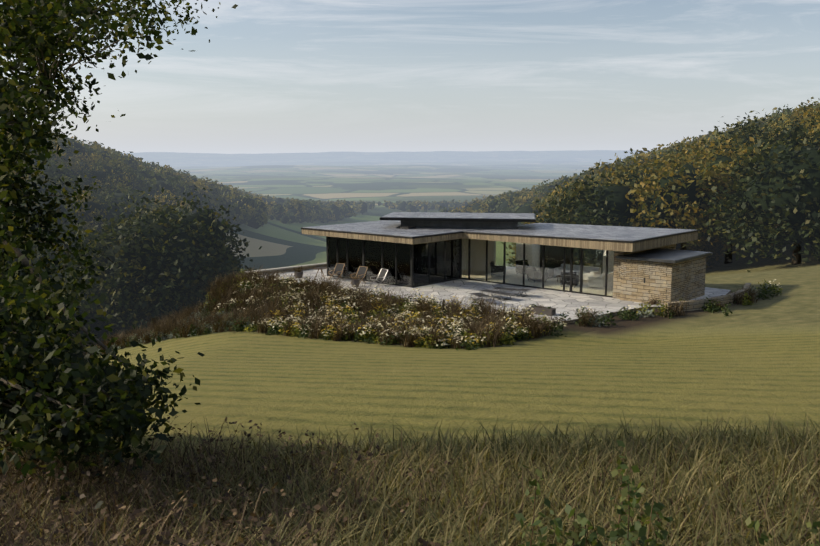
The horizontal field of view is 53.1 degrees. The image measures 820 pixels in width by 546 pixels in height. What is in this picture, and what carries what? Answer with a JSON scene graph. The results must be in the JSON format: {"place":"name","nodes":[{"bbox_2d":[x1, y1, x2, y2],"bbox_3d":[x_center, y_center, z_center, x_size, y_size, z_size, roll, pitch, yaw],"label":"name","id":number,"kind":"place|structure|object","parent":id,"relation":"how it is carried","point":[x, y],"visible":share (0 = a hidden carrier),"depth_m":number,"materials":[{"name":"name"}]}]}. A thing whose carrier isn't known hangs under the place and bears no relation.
{"place":"outdoors","nodes":[
{"label":"outdoors","id":0,"kind":"place"},
{"bbox_2d":[0,150,819,545],"bbox_3d":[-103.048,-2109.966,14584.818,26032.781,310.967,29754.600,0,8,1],"label":"terrain","id":1,"kind":"structure","parent":0,"point":[758,362],"depth_m":24.34,"materials":[{"name":"green plant"}]},
{"bbox_2d":[0,243,36,275],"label":"tree","id":2,"kind":"object","parent":1,"relation":"on","point":[16,259],"visible":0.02,"depth_m":98.99,"materials":[{"name":"green plant"}]},
{"bbox_2d":[20,246,65,277],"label":"tree","id":3,"kind":"object","parent":1,"relation":"on","point":[38,256],"depth_m":102.25,"materials":[{"name":"green plant"}]},
{"bbox_2d":[15,258,73,353],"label":"tree","id":4,"kind":"object","parent":1,"relation":"on","point":[41,269],"depth_m":92.87,"materials":[{"name":"green plant"}]},
{"bbox_2d":[20,218,75,274],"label":"tree","id":5,"kind":"object","parent":1,"relation":"on","point":[47,250],"depth_m":108.36,"materials":[{"name":"green plant"}]},
{"bbox_2d":[29,217,105,270],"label":"tree","id":6,"kind":"object","parent":1,"relation":"on","point":[74,231],"visible":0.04,"depth_m":114.49,"materials":[{"name":"green plant"}]},
{"bbox_2d":[47,248,157,357],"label":"tree","id":7,"kind":"object","parent":1,"relation":"on","point":[101,325],"visible":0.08,"depth_m":90.16,"materials":[{"name":"green plant"}]},
{"bbox_2d":[0,0,237,508],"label":"oak tree","id":8,"kind":"object","parent":1,"relation":"on","point":[59,393],"visible":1,"depth_m":8.42,"materials":[{"name":"green plant"}]},
{"bbox_2d":[49,186,259,334],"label":"tree","id":9,"kind":"object","parent":1,"relation":"on","point":[210,264],"visible":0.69,"depth_m":83.16,"materials":[{"name":"green plant"}]},
{"bbox_2d":[129,186,261,311],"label":"tree","id":10,"kind":"object","parent":1,"relation":"on","point":[230,237],"visible":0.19,"depth_m":95.02,"materials":[{"name":"green plant"}]},
{"bbox_2d":[258,264,326,288],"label":"terrace retaining wall","id":11,"kind":"structure","parent":1,"relation":"on","point":[292,269],"depth_m":52.62,"materials":[{"name":"stone"}]},
{"bbox_2d":[245,262,326,283],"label":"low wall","id":12,"kind":"structure","parent":11,"relation":"on","point":[289,267],"depth_m":52.48,"materials":[{"name":"stone"}]},
{"bbox_2d":[236,186,526,222],"bbox_3d":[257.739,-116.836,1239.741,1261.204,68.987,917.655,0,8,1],"label":"forest tree","id":13,"kind":"object","parent":1,"relation":"on","point":[340,210],"visible":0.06,"depth_m":1052.40,"materials":[{"name":"green plant"}]},
{"bbox_2d":[0,408,819,545],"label":"grass","id":14,"kind":"structure","parent":1,"relation":"on","point":[503,449],"depth_m":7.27,"materials":[{"name":"green plant"}]},
{"bbox_2d":[12,98,819,244],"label":"forest tree","id":15,"kind":"object","parent":1,"relation":"on","point":[112,179],"visible":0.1,"depth_m":246.05,"materials":[{"name":"green plant"}]},
{"bbox_2d":[33,103,817,228],"bbox_3d":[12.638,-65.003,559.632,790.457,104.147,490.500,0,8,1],"label":"forest","id":16,"kind":"object","parent":1,"relation":"on","point":[255,212],"visible":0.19,"depth_m":451.59,"materials":[{"name":"green plant"}]},
{"bbox_2d":[82,264,782,354],"bbox_3d":[-2.172,3.461,42.612,41.840,6.322,20.087,2,9,17],"label":"garden foliage","id":17,"kind":"object","parent":1,"relation":"on","point":[230,304],"visible":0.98,"depth_m":39.80,"materials":[{"name":"green plant"}]},
{"bbox_2d":[302,229,697,251],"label":"roof","id":18,"kind":"structure","parent":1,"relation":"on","point":[635,246],"depth_m":44.90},
{"bbox_2d":[490,245,578,286],"bbox_3d":[3.606,-0.772,49.837,13.306,2.100,6.602,2,8,15],"label":"dark interior seating","id":19,"kind":"object","parent":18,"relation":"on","point":[549,265],"depth_m":49.47,"materials":[{"name":"black fabric"}]},
{"bbox_2d":[501,208,573,266],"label":"tree","id":20,"kind":"object","parent":1,"relation":"on","point":[514,244],"depth_m":105.52,"materials":[{"name":"green plant"}]},
{"bbox_2d":[507,181,575,258],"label":"tree","id":21,"kind":"object","parent":1,"relation":"on","point":[535,212],"depth_m":127.42,"materials":[{"name":"green plant"}]},
{"bbox_2d":[532,176,602,218],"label":"tree","id":22,"kind":"object","parent":1,"relation":"on","point":[559,192],"visible":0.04,"depth_m":154.86,"materials":[{"name":"green plant"}]},
{"bbox_2d":[542,180,601,223],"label":"tree","id":23,"kind":"object","parent":1,"relation":"on","point":[568,184],"visible":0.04,"depth_m":112.91,"materials":[{"name":"green plant"}]},
{"bbox_2d":[559,167,611,188],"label":"tree","id":24,"kind":"object","parent":1,"relation":"on","point":[594,178],"depth_m":161.35,"materials":[{"name":"green plant"}]},
{"bbox_2d":[534,166,681,274],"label":"tree","id":25,"kind":"object","parent":1,"relation":"on","point":[566,203],"visible":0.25,"depth_m":92.79,"materials":[{"name":"green plant"}]},
{"bbox_2d":[595,162,642,186],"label":"tree","id":26,"kind":"object","parent":1,"relation":"on","point":[611,174],"depth_m":148.47,"materials":[{"name":"green plant"}]},
{"bbox_2d":[608,170,653,189],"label":"tree","id":27,"kind":"object","parent":1,"relation":"on","point":[616,181],"depth_m":106.68,"materials":[{"name":"green plant"}]},
{"bbox_2d":[593,148,686,188],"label":"tree","id":28,"kind":"object","parent":1,"relation":"on","point":[622,168],"visible":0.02,"depth_m":114.60,"materials":[{"name":"green plant"}]},
{"bbox_2d":[628,153,669,169],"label":"tree","id":29,"kind":"object","parent":1,"relation":"on","point":[649,160],"depth_m":153.66,"materials":[{"name":"green plant"}]},
{"bbox_2d":[628,143,696,172],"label":"tree","id":30,"kind":"object","parent":1,"relation":"on","point":[664,153],"visible":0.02,"depth_m":127.47,"materials":[{"name":"green plant"}]},
{"bbox_2d":[515,440,819,545],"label":"foreground plant shoots","id":31,"kind":"object","parent":1,"relation":"on","point":[629,537],"visible":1,"depth_m":4.57,"materials":[{"name":"green plant"}]},
{"bbox_2d":[659,144,697,163],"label":"tree","id":32,"kind":"object","parent":1,"relation":"on","point":[675,153],"depth_m":143.29,"materials":[{"name":"green plant"}]},
{"bbox_2d":[615,152,743,250],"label":"tree","id":33,"kind":"object","parent":1,"relation":"on","point":[716,177],"visible":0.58,"depth_m":86.58,"materials":[{"name":"green plant"}]},
{"bbox_2d":[645,139,732,183],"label":"tree","id":34,"kind":"object","parent":1,"relation":"on","point":[693,153],"depth_m":104.46,"materials":[{"name":"green plant"}]},
{"bbox_2d":[634,156,746,268],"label":"tree","id":35,"kind":"object","parent":1,"relation":"on","point":[716,250],"depth_m":95.36,"materials":[{"name":"green plant"}]},
{"bbox_2d":[667,137,730,175],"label":"tree","id":36,"kind":"object","parent":1,"relation":"on","point":[709,149],"depth_m":111.74,"materials":[{"name":"green plant"}]},
{"bbox_2d":[664,283,750,310],"bbox_3d":[16.105,1.459,42.583,9.135,0.800,1.383,-8,11,-43],"label":"flower bed","id":37,"kind":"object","parent":1,"relation":"on","point":[697,304],"depth_m":40.65,"materials":[{"name":"stone"}]},
{"bbox_2d":[684,134,775,263],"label":"tree","id":38,"kind":"object","parent":1,"relation":"on","point":[705,160],"visible":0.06,"depth_m":93.77,"materials":[{"name":"green plant"}]},
{"bbox_2d":[714,129,779,153],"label":"tree","id":39,"kind":"object","parent":1,"relation":"on","point":[728,137],"visible":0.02,"depth_m":115.68,"materials":[{"name":"green plant"}]},
{"bbox_2d":[708,134,790,245],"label":"tree","id":40,"kind":"object","parent":1,"relation":"on","point":[744,144],"depth_m":98.40,"materials":[{"name":"green plant"}]},
{"bbox_2d":[712,121,788,143],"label":"tree","id":41,"kind":"object","parent":1,"relation":"on","point":[750,133],"visible":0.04,"depth_m":136.05,"materials":[{"name":"green plant"}]},
{"bbox_2d":[693,111,819,271],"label":"tree","id":42,"kind":"object","parent":1,"relation":"on","point":[735,229],"visible":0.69,"depth_m":76.80,"materials":[{"name":"green plant"}]},
{"bbox_2d":[701,111,819,237],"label":"tree","id":43,"kind":"object","parent":1,"relation":"on","point":[753,132],"visible":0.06,"depth_m":106.36,"materials":[{"name":"green plant"}]},
{"bbox_2d":[768,97,819,137],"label":"tree","id":44,"kind":"object","parent":1,"relation":"on","point":[805,108],"visible":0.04,"depth_m":125.45,"materials":[{"name":"green plant"}]},
{"bbox_2d":[782,108,819,130],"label":"tree","id":45,"kind":"object","parent":1,"relation":"on","point":[807,121],"visible":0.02,"depth_m":139.91,"materials":[{"name":"green plant"}]},
{"bbox_2d":[796,107,819,145],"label":"tree","id":46,"kind":"object","parent":1,"relation":"on","point":[806,125],"depth_m":92.09,"materials":[{"name":"green plant"}]},
{"bbox_2d":[0,0,819,153],"label":"sky","id":47,"kind":"structure","parent":0,"point":[272,76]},
{"bbox_2d":[2,127,819,345],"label":"trees","id":48,"kind":"object","parent":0,"point":[619,198],"visible":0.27,"depth_m":85.46,"materials":[{"name":"green plant"}]},
{"bbox_2d":[306,234,623,251],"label":"roof soffit","id":49,"kind":"structure","parent":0,"point":[478,239],"depth_m":45.69,"materials":[{"name":"brown wood"}]},
{"bbox_2d":[326,236,613,297],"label":"window frames","id":50,"kind":"structure","parent":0,"point":[581,253],"depth_m":46.97,"materials":[{"name":"black metal"}]},
{"bbox_2d":[328,237,613,295],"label":"glass wall","id":51,"kind":"structure","parent":0,"point":[421,260],"depth_m":47.72,"materials":[{"name":"clear glass"}]},
{"bbox_2d":[348,222,624,235],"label":"roof","id":52,"kind":"structure","parent":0,"point":[393,226],"depth_m":48.33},
{"bbox_2d":[259,265,730,323],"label":"terrace paving","id":53,"kind":"structure","parent":0,"point":[562,302],"depth_m":43.70,"materials":[{"name":"stone"}]},
{"bbox_2d":[294,271,302,277],"bbox_3d":[-6.799,0.105,50.100,0.560,0.350,0.550,0,8,1],"label":"round planter","id":54,"kind":"object","parent":53,"relation":"on","point":[297,274],"visible":0.69,"depth_m":49.88,"materials":[{"name":"grey concrete"}]},
{"bbox_2d":[314,267,326,278],"bbox_3d":[-5.439,0.003,49.890,0.829,0.628,0.840,0,8,1],"label":"side table","id":55,"kind":"object","parent":53,"relation":"on","point":[318,268],"visible":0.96,"depth_m":49.80,"materials":[{"name":"grey wood"}]},
{"bbox_2d":[328,263,344,280],"bbox_3d":[-4.407,-0.065,49.270,0.650,0.948,0.884,5,10,31],"label":"deck chair","id":56,"kind":"object","parent":53,"relation":"on","point":[338,268],"visible":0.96,"depth_m":49.41,"materials":[{"name":"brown wood"}]},
{"bbox_2d":[351,279,359,286],"bbox_3d":[-3.094,0.568,46.620,0.500,0.420,0.491,0,8,1],"label":"round planter","id":57,"kind":"object","parent":53,"relation":"on","point":[354,281],"visible":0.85,"depth_m":46.44,"materials":[{"name":"grey concrete"}]},
{"bbox_2d":[351,266,367,283],"bbox_3d":[-2.974,0.131,47.903,0.650,0.948,0.884,6,10,36],"label":"deck chair","id":58,"kind":"object","parent":53,"relation":"on","point":[361,271],"visible":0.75,"depth_m":48.03,"materials":[{"name":"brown wood"}]},
{"bbox_2d":[370,268,387,286],"bbox_3d":[-1.769,0.272,46.917,0.884,0.948,0.650,-6,10,-38],"label":"deck chair","id":59,"kind":"object","parent":53,"relation":"on","point":[382,274],"visible":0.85,"depth_m":46.97,"materials":[{"name":"silver metal"}]},
{"bbox_2d":[469,292,497,304],"bbox_3d":[3.717,1.259,41.756,0.725,0.445,1.985,-3,9,-21],"label":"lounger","id":60,"kind":"object","parent":53,"relation":"on","point":[479,294],"visible":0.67,"depth_m":41.85,"materials":[{"name":"silver metal"}]},
{"bbox_2d":[478,289,514,300],"bbox_3d":[4.505,1.161,42.866,0.725,0.325,1.985,-7,11,-42],"label":"bench","id":61,"kind":"object","parent":53,"relation":"on","point":[492,292],"visible":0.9,"depth_m":42.74,"materials":[{"name":"silver metal"}]},
{"bbox_2d":[493,287,530,296],"bbox_3d":[5.427,1.005,43.779,1.985,0.375,0.725,5,9,29],"label":"bench","id":62,"kind":"object","parent":53,"relation":"on","point":[505,289],"visible":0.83,"depth_m":43.72,"materials":[{"name":"silver metal"}]},
{"bbox_2d":[526,306,555,315],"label":"stone block","id":63,"kind":"structure","parent":53,"relation":"on","point":[547,311],"depth_m":38.33,"materials":[{"name":"grey stone"}]},
{"bbox_2d":[302,212,694,240],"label":"roof","id":64,"kind":"structure","parent":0,"point":[634,233],"depth_m":48.59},
{"bbox_2d":[301,214,698,242],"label":"roof fascia","id":65,"kind":"structure","parent":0,"point":[454,219],"depth_m":47.51,"materials":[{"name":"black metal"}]},
{"bbox_2d":[462,269,612,295],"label":"interior floor","id":66,"kind":"structure","parent":0,"point":[479,274],"depth_m":48.36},
{"bbox_2d":[462,238,613,273],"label":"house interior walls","id":67,"kind":"structure","parent":0,"point":[610,269],"depth_m":52.61,"materials":[{"name":"beige paint"}]},
{"bbox_2d":[400,226,685,282],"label":"dark house cladding","id":68,"kind":"structure","parent":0,"point":[407,227],"depth_m":49.31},
{"bbox_2d":[401,221,712,262],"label":"roof","id":69,"kind":"structure","parent":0,"point":[664,255],"depth_m":44.21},
{"bbox_2d":[554,250,612,287],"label":"pale sofas","id":70,"kind":"object","parent":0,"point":[585,273],"depth_m":48.19,"materials":[{"name":"grey fabric"}]},
{"bbox_2d":[613,244,705,304],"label":"house stone walls","id":71,"kind":"structure","parent":0,"point":[666,282],"depth_m":41.65,"materials":[{"name":"beige stone"}]}
]}

